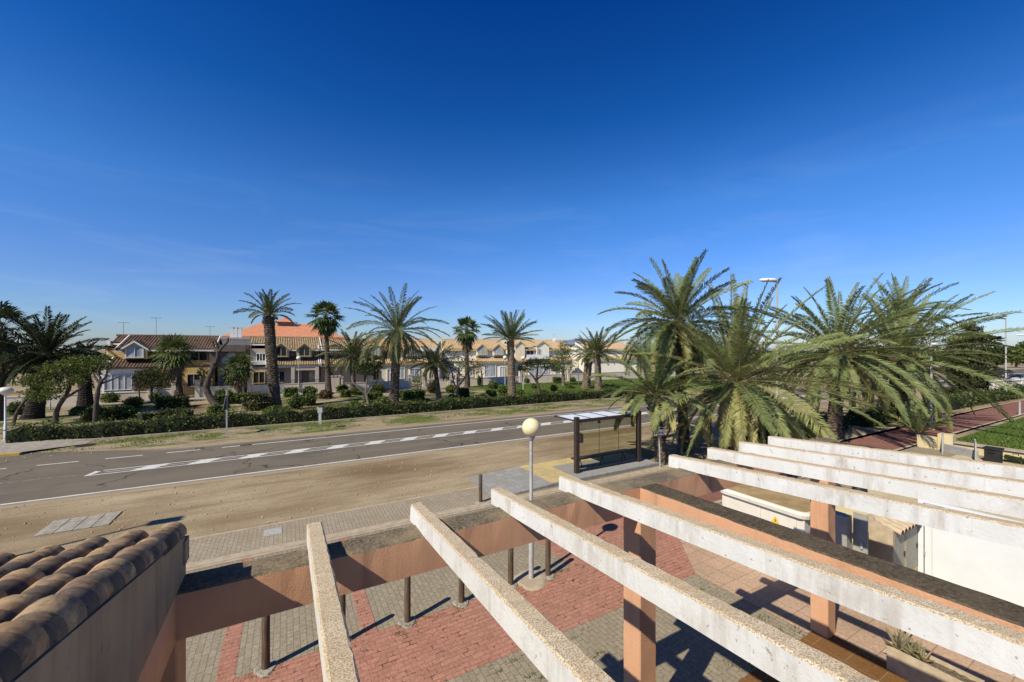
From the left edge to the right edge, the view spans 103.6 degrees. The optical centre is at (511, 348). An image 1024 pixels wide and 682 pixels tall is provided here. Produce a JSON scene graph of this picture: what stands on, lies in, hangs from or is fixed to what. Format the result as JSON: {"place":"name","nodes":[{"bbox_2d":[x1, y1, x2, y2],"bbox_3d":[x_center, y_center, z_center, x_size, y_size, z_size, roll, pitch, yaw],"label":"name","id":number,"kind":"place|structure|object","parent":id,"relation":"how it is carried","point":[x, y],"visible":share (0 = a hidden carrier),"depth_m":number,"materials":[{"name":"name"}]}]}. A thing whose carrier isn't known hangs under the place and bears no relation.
{"place":"outdoors","nodes":[
{"label":"outdoors","id":0,"kind":"place"},
{"bbox_2d":[0,437,98,453],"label":"corner pavement","id":1,"kind":"structure","parent":0,"point":[21,447],"depth_m":21.38,"materials":[{"name":"concrete"}]},
{"bbox_2d":[98,317,222,393],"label":"terraced house","id":2,"kind":"structure","parent":0,"point":[130,360],"depth_m":44.21,"materials":[{"name":"paint"}]},
{"bbox_2d":[104,374,131,390],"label":"window","id":3,"kind":"structure","parent":2,"relation":"in","point":[123,382],"depth_m":42.08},
{"bbox_2d":[0,399,344,432],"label":"park path","id":4,"kind":"structure","parent":0,"point":[201,404],"depth_m":35.14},
{"bbox_2d":[249,336,321,384],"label":"terraced house","id":5,"kind":"structure","parent":0,"point":[291,349],"depth_m":50.70,"materials":[{"name":"paint"}]},
{"bbox_2d":[0,379,672,451],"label":"park grass","id":6,"kind":"structure","parent":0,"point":[550,383],"depth_m":34.72,"materials":[{"name":"plant"}]},
{"bbox_2d":[187,487,490,562],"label":"sidewalk","id":7,"kind":"structure","parent":0,"point":[205,548],"depth_m":11.92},
{"bbox_2d":[186,465,672,571],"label":"sidewalk kerb","id":8,"kind":"structure","parent":7,"relation":"on","point":[201,564],"depth_m":11.71,"materials":[{"name":"concrete"}]},
{"bbox_2d":[318,339,364,382],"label":"terraced house","id":9,"kind":"structure","parent":0,"point":[347,376],"depth_m":53.48,"materials":[{"name":"paint"}]},
{"bbox_2d":[363,338,438,385],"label":"terraced house","id":10,"kind":"structure","parent":0,"point":[385,371],"depth_m":57.16,"materials":[{"name":"paint"}]},
{"bbox_2d":[215,517,694,681],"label":"red paving","id":11,"kind":"structure","parent":0,"point":[470,637],"depth_m":7.40,"materials":[{"name":"brick"}]},
{"bbox_2d":[253,615,277,676],"bbox_3d":[-3.991,4.718,6.527,0.342,0.946,0.332,0,0,-29],"label":"bollard","id":12,"kind":"object","parent":11,"relation":"on","point":[266,664],"visible":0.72,"depth_m":6.50,"materials":[{"name":"brown wood"}]},
{"bbox_2d":[397,576,415,628],"bbox_3d":[-1.979,4.718,7.640,0.342,0.946,0.332,0,0,-29],"label":"bollard","id":13,"kind":"object","parent":11,"relation":"on","point":[407,619],"visible":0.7,"depth_m":7.60,"materials":[{"name":"concrete"}]},
{"bbox_2d":[452,578,468,607],"bbox_3d":[-1.025,4.718,8.230,0.342,0.946,0.332,0,0,-29],"label":"bollard","id":14,"kind":"object","parent":11,"relation":"on","point":[460,600],"visible":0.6,"depth_m":8.19,"materials":[{"name":"concrete"}]},
{"bbox_2d":[507,548,517,588],"bbox_3d":[-0.020,4.718,8.849,0.342,0.946,0.332,0,0,-29],"label":"bollard","id":15,"kind":"object","parent":11,"relation":"on","point":[511,581],"visible":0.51,"depth_m":8.81,"materials":[{"name":"wood"}]},
{"bbox_2d":[241,556,803,681],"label":"paving weeds","id":16,"kind":"object","parent":11,"relation":"on","point":[519,657],"visible":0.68,"depth_m":7.17,"materials":[{"name":"green plant"}]},
{"bbox_2d":[514,418,546,590],"bbox_3d":[0.468,3.379,9.099,0.795,3.642,0.777,0,0,-39],"label":"globe lamp","id":17,"kind":"object","parent":11,"relation":"on","point":[530,579],"visible":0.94,"depth_m":9.02,"materials":[{"name":"metal"}]},
{"bbox_2d":[544,538,554,579],"bbox_3d":[0.832,4.718,9.211,0.342,0.946,0.332,0,0,-29],"label":"bollard","id":18,"kind":"object","parent":11,"relation":"on","point":[548,572],"visible":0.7,"depth_m":9.17,"materials":[{"name":"wood"}]},
{"bbox_2d":[439,339,507,382],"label":"terraced house","id":19,"kind":"structure","parent":0,"point":[490,353],"depth_m":63.42,"materials":[{"name":"paint"}]},
{"bbox_2d":[0,350,1023,662],"bbox_3d":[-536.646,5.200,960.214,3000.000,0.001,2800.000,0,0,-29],"label":"ground","id":20,"kind":"structure","parent":0,"point":[296,496],"depth_m":15.01,"materials":[{"name":"soil"}]},
{"bbox_2d":[33,511,121,536],"bbox_3d":[-12.849,5.185,12.006,1.526,0.030,1.150,0,0,-29],"label":"concrete cover","id":21,"kind":"object","parent":20,"relation":"on","point":[77,523],"visible":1,"depth_m":11.93,"materials":[{"name":"concrete"}]},
{"bbox_2d":[6,385,149,405],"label":"garden wall","id":22,"kind":"structure","parent":20,"relation":"on","point":[124,396],"depth_m":38.70,"materials":[{"name":"stone"}]},
{"bbox_2d":[0,522,188,681],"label":"tiled roof","id":23,"kind":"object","parent":20,"relation":"on","point":[96,609],"visible":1,"depth_m":1.86,"materials":[{"name":"ceramic"}]},
{"bbox_2d":[153,380,243,397],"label":"garden wall","id":24,"kind":"structure","parent":20,"relation":"on","point":[169,390],"depth_m":43.14,"materials":[{"name":"stone"}]},
{"bbox_2d":[207,345,250,385],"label":"flat roofed annex","id":25,"kind":"object","parent":20,"relation":"on","point":[228,350],"visible":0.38,"depth_m":48.53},
{"bbox_2d":[221,327,250,344],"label":"apartment block","id":26,"kind":"structure","parent":20,"relation":"on","point":[236,338],"depth_m":67.17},
{"bbox_2d":[221,317,343,338],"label":"apartment block","id":27,"kind":"structure","parent":20,"relation":"on","point":[284,326],"depth_m":76.93,"materials":[{"name":"orange tile"}]},
{"bbox_2d":[246,375,340,393],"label":"garden wall","id":28,"kind":"structure","parent":20,"relation":"on","point":[335,383],"depth_m":47.96,"materials":[{"name":"stone"}]},
{"bbox_2d":[0,405,719,547],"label":"loose stones","id":29,"kind":"object","parent":20,"relation":"on","point":[299,474],"visible":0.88,"depth_m":16.60,"materials":[{"name":"stone"}]},
{"bbox_2d":[29,394,696,451],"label":"verge","id":30,"kind":"structure","parent":20,"relation":"on","point":[255,432],"depth_m":26.65,"materials":[{"name":"soil"}]},
{"bbox_2d":[46,374,697,406],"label":"promenade","id":31,"kind":"structure","parent":20,"relation":"on","point":[117,402],"depth_m":51.64,"materials":[{"name":"concrete"}]},
{"bbox_2d":[146,332,198,395],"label":"fan palm","id":32,"kind":"object","parent":31,"relation":"on","point":[174,363],"visible":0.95,"depth_m":42.22,"materials":[{"name":"green plant"}]},
{"bbox_2d":[217,352,256,393],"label":"fan palm","id":33,"kind":"object","parent":31,"relation":"on","point":[242,369],"visible":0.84,"depth_m":44.73,"materials":[{"name":"green plant"}]},
{"bbox_2d":[304,300,345,392],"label":"fan palm","id":34,"kind":"object","parent":31,"relation":"on","point":[325,325],"visible":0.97,"depth_m":46.95,"materials":[{"name":"green plant"}]},
{"bbox_2d":[67,391,696,440],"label":"park kerb","id":35,"kind":"structure","parent":20,"relation":"on","point":[118,437],"depth_m":28.26,"materials":[{"name":"concrete"}]},
{"bbox_2d":[339,373,450,389],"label":"garden wall","id":36,"kind":"structure","parent":20,"relation":"on","point":[402,384],"depth_m":54.08,"materials":[{"name":"stone"}]},
{"bbox_2d":[0,375,805,439],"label":"park","id":37,"kind":"structure","parent":20,"relation":"on","point":[336,399],"depth_m":35.16,"materials":[{"name":"plant"}]},
{"bbox_2d":[0,387,13,440],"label":"globe lamp","id":38,"kind":"object","parent":37,"relation":"on","point":[4,391],"visible":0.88,"depth_m":22.65,"materials":[{"name":"white metal"}]},
{"bbox_2d":[0,300,49,420],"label":"fan palm","id":39,"kind":"object","parent":37,"relation":"on","point":[10,311],"visible":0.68,"depth_m":28.99,"materials":[{"name":"green plant"}]},
{"bbox_2d":[7,354,114,424],"bbox_3d":[-31.201,2.765,28.097,5.633,4.886,3.278,0,0,-29],"label":"park tree","id":40,"kind":"object","parent":37,"relation":"on","point":[38,392],"visible":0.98,"depth_m":27.68,"materials":[{"name":"green plant"}]},
{"bbox_2d":[0,305,124,419],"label":"date palm","id":41,"kind":"object","parent":37,"relation":"on","point":[47,342],"visible":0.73,"depth_m":29.72,"materials":[{"name":"green plant"}]},
{"bbox_2d":[57,340,111,406],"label":"date palm","id":42,"kind":"object","parent":37,"relation":"on","point":[85,397],"visible":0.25,"depth_m":35.74,"materials":[{"name":"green plant"}]},
{"bbox_2d":[77,405,111,421],"bbox_3d":[-30.084,4.588,29.119,1.950,1.328,1.781,0,0,-29],"label":"shrub","id":43,"kind":"object","parent":37,"relation":"on","point":[86,415],"visible":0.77,"depth_m":28.72,"materials":[{"name":"green plant"}]},
{"bbox_2d":[91,353,119,423],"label":"park tree","id":44,"kind":"object","parent":37,"relation":"on","point":[100,381],"visible":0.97,"depth_m":27.81,"materials":[{"name":"brown plant"}]},
{"bbox_2d":[106,404,140,419],"bbox_3d":[-29.331,4.703,30.166,2.242,1.107,2.145,0,0,-29],"label":"shrub","id":45,"kind":"object","parent":37,"relation":"on","point":[123,411],"visible":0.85,"depth_m":29.94,"materials":[{"name":"green plant"}]},
{"bbox_2d":[130,365,176,403],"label":"park tree","id":46,"kind":"object","parent":37,"relation":"on","point":[149,380],"visible":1,"depth_m":38.26,"materials":[{"name":"green plant"}]},
{"bbox_2d":[137,406,194,421],"bbox_3d":[-25.805,4.773,30.164,1.519,0.918,3.356,0,0,42],"label":"hedge","id":47,"kind":"object","parent":37,"relation":"on","point":[148,415],"visible":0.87,"depth_m":29.93,"materials":[{"name":"green plant"}]},
{"bbox_2d":[153,394,190,409],"bbox_3d":[-30.070,4.678,35.692,2.375,1.186,2.275,0,0,-29],"label":"shrub","id":48,"kind":"object","parent":37,"relation":"on","point":[171,402],"visible":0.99,"depth_m":35.06,"materials":[{"name":"green plant"}]},
{"bbox_2d":[197,338,243,414],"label":"park tree","id":49,"kind":"object","parent":37,"relation":"on","point":[209,396],"visible":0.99,"depth_m":31.86,"materials":[{"name":"brown plant"}]},
{"bbox_2d":[239,393,273,409],"bbox_3d":[-21.732,4.515,34.489,2.386,1.518,2.674,0,0,20],"label":"shrub","id":50,"kind":"object","parent":37,"relation":"on","point":[259,401],"visible":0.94,"depth_m":33.85,"materials":[{"name":"green plant"}]},
{"bbox_2d":[232,289,300,405],"bbox_3d":[-21.448,-0.111,35.595,4.500,10.722,5.094,0,0,35],"label":"date palm","id":51,"kind":"object","parent":37,"relation":"on","point":[268,322],"visible":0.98,"depth_m":35.04,"materials":[{"name":"green plant"}]},
{"bbox_2d":[286,392,305,408],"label":"shrub","id":52,"kind":"object","parent":37,"relation":"on","point":[295,401],"visible":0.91,"depth_m":34.45,"materials":[{"name":"green plant"}]},
{"bbox_2d":[1,383,672,442],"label":"hedge","id":53,"kind":"object","parent":37,"relation":"on","point":[50,431],"visible":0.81,"depth_m":27.42,"materials":[{"name":"green plant"}]},
{"bbox_2d":[315,329,385,388],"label":"date palm","id":54,"kind":"object","parent":37,"relation":"on","point":[352,349],"visible":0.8,"depth_m":47.37,"materials":[{"name":"green plant"}]},
{"bbox_2d":[351,359,385,405],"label":"park tree","id":55,"kind":"object","parent":37,"relation":"on","point":[375,365],"visible":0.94,"depth_m":36.55,"materials":[{"name":"green plant"}]},
{"bbox_2d":[342,282,449,404],"bbox_3d":[-10.399,-0.338,37.299,9.645,11.176,9.002,0,0,-29],"label":"date palm","id":56,"kind":"object","parent":37,"relation":"on","point":[396,324],"visible":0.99,"depth_m":36.96,"materials":[{"name":"green plant"}]},
{"bbox_2d":[400,388,425,401],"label":"shrub","id":57,"kind":"object","parent":37,"relation":"on","point":[412,394],"visible":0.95,"depth_m":39.87,"materials":[{"name":"green plant"}]},
{"bbox_2d":[408,340,467,400],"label":"date palm","id":58,"kind":"object","parent":37,"relation":"on","point":[437,358],"visible":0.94,"depth_m":38.68,"materials":[{"name":"green plant"}]},
{"bbox_2d":[444,350,483,398],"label":"park tree","id":59,"kind":"object","parent":37,"relation":"on","point":[458,378],"visible":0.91,"depth_m":39.74,"materials":[{"name":"green plant"}]},
{"bbox_2d":[450,315,480,387],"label":"fan palm","id":60,"kind":"object","parent":37,"relation":"on","point":[466,338],"visible":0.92,"depth_m":54.16,"materials":[{"name":"green plant"}]},
{"bbox_2d":[480,309,541,396],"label":"date palm","id":61,"kind":"object","parent":37,"relation":"on","point":[510,330],"visible":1,"depth_m":41.86,"materials":[{"name":"green plant"}]},
{"bbox_2d":[455,371,521,384],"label":"garden wall","id":62,"kind":"structure","parent":20,"relation":"on","point":[486,380],"depth_m":60.47,"materials":[{"name":"stone"}]},
{"bbox_2d":[466,454,654,494],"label":"bus stop platform","id":63,"kind":"structure","parent":20,"relation":"on","point":[513,479],"depth_m":16.52,"materials":[{"name":"concrete"}]},
{"bbox_2d":[519,452,627,482],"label":"tactile paving","id":64,"kind":"structure","parent":63,"relation":"on","point":[548,472],"depth_m":17.14,"materials":[{"name":"tile"}]},
{"bbox_2d":[554,409,640,473],"bbox_3d":[3.908,3.950,17.964,3.850,2.299,1.550,0,0,-29],"label":"bus shelter","id":65,"kind":"object","parent":63,"relation":"on","point":[578,419],"visible":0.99,"depth_m":17.64,"materials":[{"name":"brown metal"}]},
{"bbox_2d":[512,462,658,494],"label":"platform kerb","id":66,"kind":"structure","parent":20,"relation":"on","point":[588,477],"depth_m":16.30,"materials":[{"name":"concrete"}]},
{"bbox_2d":[521,369,675,381],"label":"garden wall","id":67,"kind":"structure","parent":20,"relation":"on","point":[547,377],"depth_m":67.58,"materials":[{"name":"paint"}]},
{"bbox_2d":[589,341,717,464],"bbox_3d":[6.460,2.433,18.407,5.302,5.634,5.496,0,0,-29],"label":"date palm","id":68,"kind":"object","parent":20,"relation":"on","point":[652,381],"visible":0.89,"depth_m":18.13,"materials":[{"name":"green plant"}]},
{"bbox_2d":[597,248,773,451],"bbox_3d":[8.430,0.183,20.358,7.755,10.135,8.406,0,0,-29],"label":"date palm","id":69,"kind":"object","parent":20,"relation":"on","point":[681,297],"visible":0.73,"depth_m":19.91,"materials":[{"name":"green plant"}]},
{"bbox_2d":[723,411,853,443],"bbox_3d":[16.718,4.552,23.862,11.608,1.398,2.264,0,0,-29],"label":"hedge","id":70,"kind":"object","parent":20,"relation":"on","point":[845,421],"visible":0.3,"depth_m":23.60,"materials":[{"name":"green plant"}]},
{"bbox_2d":[637,346,945,362],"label":"woods","id":71,"kind":"object","parent":20,"relation":"on","point":[820,350],"visible":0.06,"depth_m":172.60,"materials":[{"name":"green plant"}]},
{"bbox_2d":[753,274,995,439],"bbox_3d":[19.960,0.315,23.385,10.600,9.870,10.348,0,0,-44],"label":"date palm","id":72,"kind":"object","parent":20,"relation":"on","point":[834,419],"visible":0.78,"depth_m":22.61,"materials":[{"name":"green plant"}]},
{"bbox_2d":[843,400,937,427],"bbox_3d":[28.319,4.530,29.803,11.665,1.440,2.121,0,0,-29],"label":"hedge","id":73,"kind":"object","parent":20,"relation":"on","point":[858,419],"visible":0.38,"depth_m":27.33,"materials":[{"name":"green plant"}]},
{"bbox_2d":[867,514,917,570],"bbox_3d":[8.637,4.436,9.077,1.435,1.521,0.560,0,0,-29],"label":"shed","id":74,"kind":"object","parent":20,"relation":"on","point":[892,540],"visible":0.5,"depth_m":8.82,"materials":[{"name":"stone"}]},
{"bbox_2d":[895,533,904,565],"bbox_3d":[8.439,4.515,8.759,0.540,0.930,0.038,0,0,-29],"label":"door","id":75,"kind":"structure","parent":74,"relation":"in","point":[899,540],"depth_m":8.78,"materials":[{"name":"grey metal"}]},
{"bbox_2d":[907,527,917,568],"bbox_3d":[9.046,4.515,9.098,0.610,0.930,0.038,0,0,-29],"label":"door","id":76,"kind":"structure","parent":74,"relation":"in","point":[912,545],"depth_m":9.11,"materials":[{"name":"grey metal"}]},
{"bbox_2d":[851,272,971,405],"bbox_3d":[30.752,-0.409,31.679,7.407,11.318,7.236,0,0,-29],"label":"date palm","id":77,"kind":"object","parent":20,"relation":"on","point":[897,295],"visible":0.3,"depth_m":31.05,"materials":[{"name":"green plant"}]},
{"bbox_2d":[807,286,1023,429],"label":"date palm","id":78,"kind":"object","parent":20,"relation":"on","point":[915,370],"visible":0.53,"depth_m":26.14,"materials":[{"name":"green plant"}]},
{"bbox_2d":[935,320,1007,394],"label":"casuarina tree","id":79,"kind":"object","parent":20,"relation":"on","point":[976,382],"visible":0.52,"depth_m":41.69,"materials":[{"name":"green plant"}]},
{"bbox_2d":[933,384,1023,409],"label":"hedge","id":80,"kind":"object","parent":20,"relation":"on","point":[999,394],"visible":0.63,"depth_m":38.11,"materials":[{"name":"green plant"}]},
{"bbox_2d":[980,345,1011,368],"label":"broadleaf tree","id":81,"kind":"object","parent":20,"relation":"on","point":[999,349],"visible":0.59,"depth_m":105.11,"materials":[{"name":"green plant"}]},
{"bbox_2d":[1007,345,1023,367],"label":"broadleaf tree","id":82,"kind":"object","parent":20,"relation":"on","point":[1019,359],"visible":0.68,"depth_m":111.19,"materials":[{"name":"green plant"}]},
{"bbox_2d":[0,363,1023,508],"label":"road","id":83,"kind":"structure","parent":0,"point":[46,477],"depth_m":19.65,"materials":[{"name":"asphalt"}]},
{"bbox_2d":[0,0,1023,350],"label":"sky","id":84,"kind":"structure","parent":0,"point":[168,162],"materials":[{"name":"blue"}]},
{"bbox_2d":[504,338,572,375],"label":"terraced house","id":85,"kind":"structure","parent":0,"point":[538,349],"depth_m":68.78,"materials":[{"name":"paint"}]},
{"bbox_2d":[569,342,636,372],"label":"terraced house","id":86,"kind":"structure","parent":0,"point":[617,366],"depth_m":77.20,"materials":[{"name":"paint"}]},
{"bbox_2d":[186,433,1023,681],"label":"plaza","id":87,"kind":"structure","parent":0,"point":[685,652],"depth_m":7.35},
{"bbox_2d":[625,273,897,455],"bbox_3d":[10.576,0.978,18.316,10.494,8.556,10.858,0,0,-29],"label":"date palm","id":88,"kind":"object","parent":87,"relation":"on","point":[738,398],"visible":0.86,"depth_m":17.30,"materials":[{"name":"green plant"}]},
{"bbox_2d":[944,444,978,457],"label":"ramp wall","id":89,"kind":"structure","parent":87,"relation":"on","point":[962,451],"depth_m":19.70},
{"bbox_2d":[917,433,1023,458],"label":"garden wall","id":90,"kind":"structure","parent":87,"relation":"on","point":[930,442],"depth_m":20.49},
{"bbox_2d":[470,375,785,395],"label":"park lawn","id":91,"kind":"structure","parent":0,"point":[580,383],"depth_m":57.28,"materials":[{"name":"plant"}]},
{"bbox_2d":[516,356,561,393],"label":"park tree","id":92,"kind":"object","parent":91,"relation":"on","point":[547,366],"visible":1,"depth_m":44.00,"materials":[{"name":"green plant"}]},
{"bbox_2d":[552,340,578,385],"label":"park tree","id":93,"kind":"object","parent":91,"relation":"on","point":[562,358],"visible":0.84,"depth_m":56.81,"materials":[{"name":"green plant"}]},
{"bbox_2d":[563,334,609,388],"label":"date palm","id":94,"kind":"object","parent":91,"relation":"on","point":[586,379],"visible":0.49,"depth_m":52.66,"materials":[{"name":"green plant"}]},
{"bbox_2d":[570,327,628,390],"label":"date palm","id":95,"kind":"object","parent":91,"relation":"on","point":[597,354],"visible":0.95,"depth_m":49.25,"materials":[{"name":"green plant"}]},
{"bbox_2d":[738,631,910,681],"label":"terrace floor","id":96,"kind":"structure","parent":0,"point":[859,660],"depth_m":6.71,"materials":[{"name":"brown tile"}]},
{"bbox_2d":[160,436,1023,681],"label":"pergola","id":97,"kind":"object","parent":96,"relation":"on","point":[822,567],"visible":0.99,"depth_m":3.20,"materials":[{"name":"concrete"}]},
{"bbox_2d":[887,641,984,681],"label":"planter","id":98,"kind":"object","parent":96,"relation":"on","point":[905,665],"visible":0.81,"depth_m":6.20,"materials":[{"name":"concrete"}]},
{"bbox_2d":[882,625,934,662],"bbox_3d":[6.311,4.690,6.477,0.623,0.374,0.491,0,0,35],"label":"aloe plant","id":99,"kind":"object","parent":98,"relation":"in","point":[914,649],"visible":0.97,"depth_m":6.43,"materials":[{"name":"green plant"}]},
{"bbox_2d":[680,540,1023,681],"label":"pink paving","id":100,"kind":"structure","parent":0,"point":[785,601],"depth_m":7.99,"materials":[{"name":"tile"}]},
{"bbox_2d":[720,484,809,534],"bbox_3d":[6.506,4.410,10.034,1.350,1.571,2.130,0,0,-29],"label":"electrical kiosk","id":101,"kind":"object","parent":100,"relation":"on","point":[788,510],"visible":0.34,"depth_m":9.68,"materials":[{"name":"white concrete"}]},
{"bbox_2d":[724,496,760,517],"bbox_3d":[5.782,4.430,10.133,0.017,1.180,0.930,0,0,-29],"label":"door","id":102,"kind":"structure","parent":101,"relation":"in","point":[729,502],"depth_m":10.11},
{"bbox_2d":[762,509,796,529],"bbox_3d":[6.201,4.430,9.365,0.034,1.180,0.740,0,0,-29],"label":"door","id":103,"kind":"structure","parent":101,"relation":"in","point":[768,515],"depth_m":9.35,"materials":[{"name":"white metal"}]},
{"bbox_2d":[835,510,867,553],"bbox_3d":[7.206,4.358,8.782,0.270,1.676,0.800,0,0,-29],"label":"steel cabinet","id":104,"kind":"object","parent":100,"relation":"on","point":[843,529],"visible":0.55,"depth_m":8.64,"materials":[{"name":"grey metal"}]},
{"bbox_2d":[699,400,1023,501],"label":"red path","id":105,"kind":"structure","parent":0,"point":[897,439],"depth_m":25.04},
{"bbox_2d":[714,400,1023,502],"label":"path kerb","id":106,"kind":"structure","parent":105,"relation":"on","point":[896,428],"depth_m":25.94,"materials":[{"name":"concrete"}]},
{"bbox_2d":[886,401,955,437],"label":"date palm","id":107,"kind":"object","parent":105,"relation":"on","point":[918,423],"visible":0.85,"depth_m":23.31,"materials":[{"name":"green plant"}]},
{"bbox_2d":[868,455,1023,521],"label":"yard","id":108,"kind":"structure","parent":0,"point":[916,499],"depth_m":14.10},
{"bbox_2d":[982,446,1003,462],"bbox_3d":[22.005,4.845,18.410,0.600,0.670,0.550,0,0,-29],"label":"waste bin","id":109,"kind":"object","parent":108,"relation":"on","point":[993,454],"visible":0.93,"depth_m":18.27,"materials":[{"name":"black plastic"}]},
{"bbox_2d":[918,499,1023,606],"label":"wall","id":110,"kind":"structure","parent":0,"point":[994,569],"depth_m":8.54,"materials":[{"name":"paint"}]},
{"bbox_2d":[956,417,1023,449],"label":"lawn","id":111,"kind":"structure","parent":0,"point":[1002,431],"depth_m":24.15,"materials":[{"name":"plant"}]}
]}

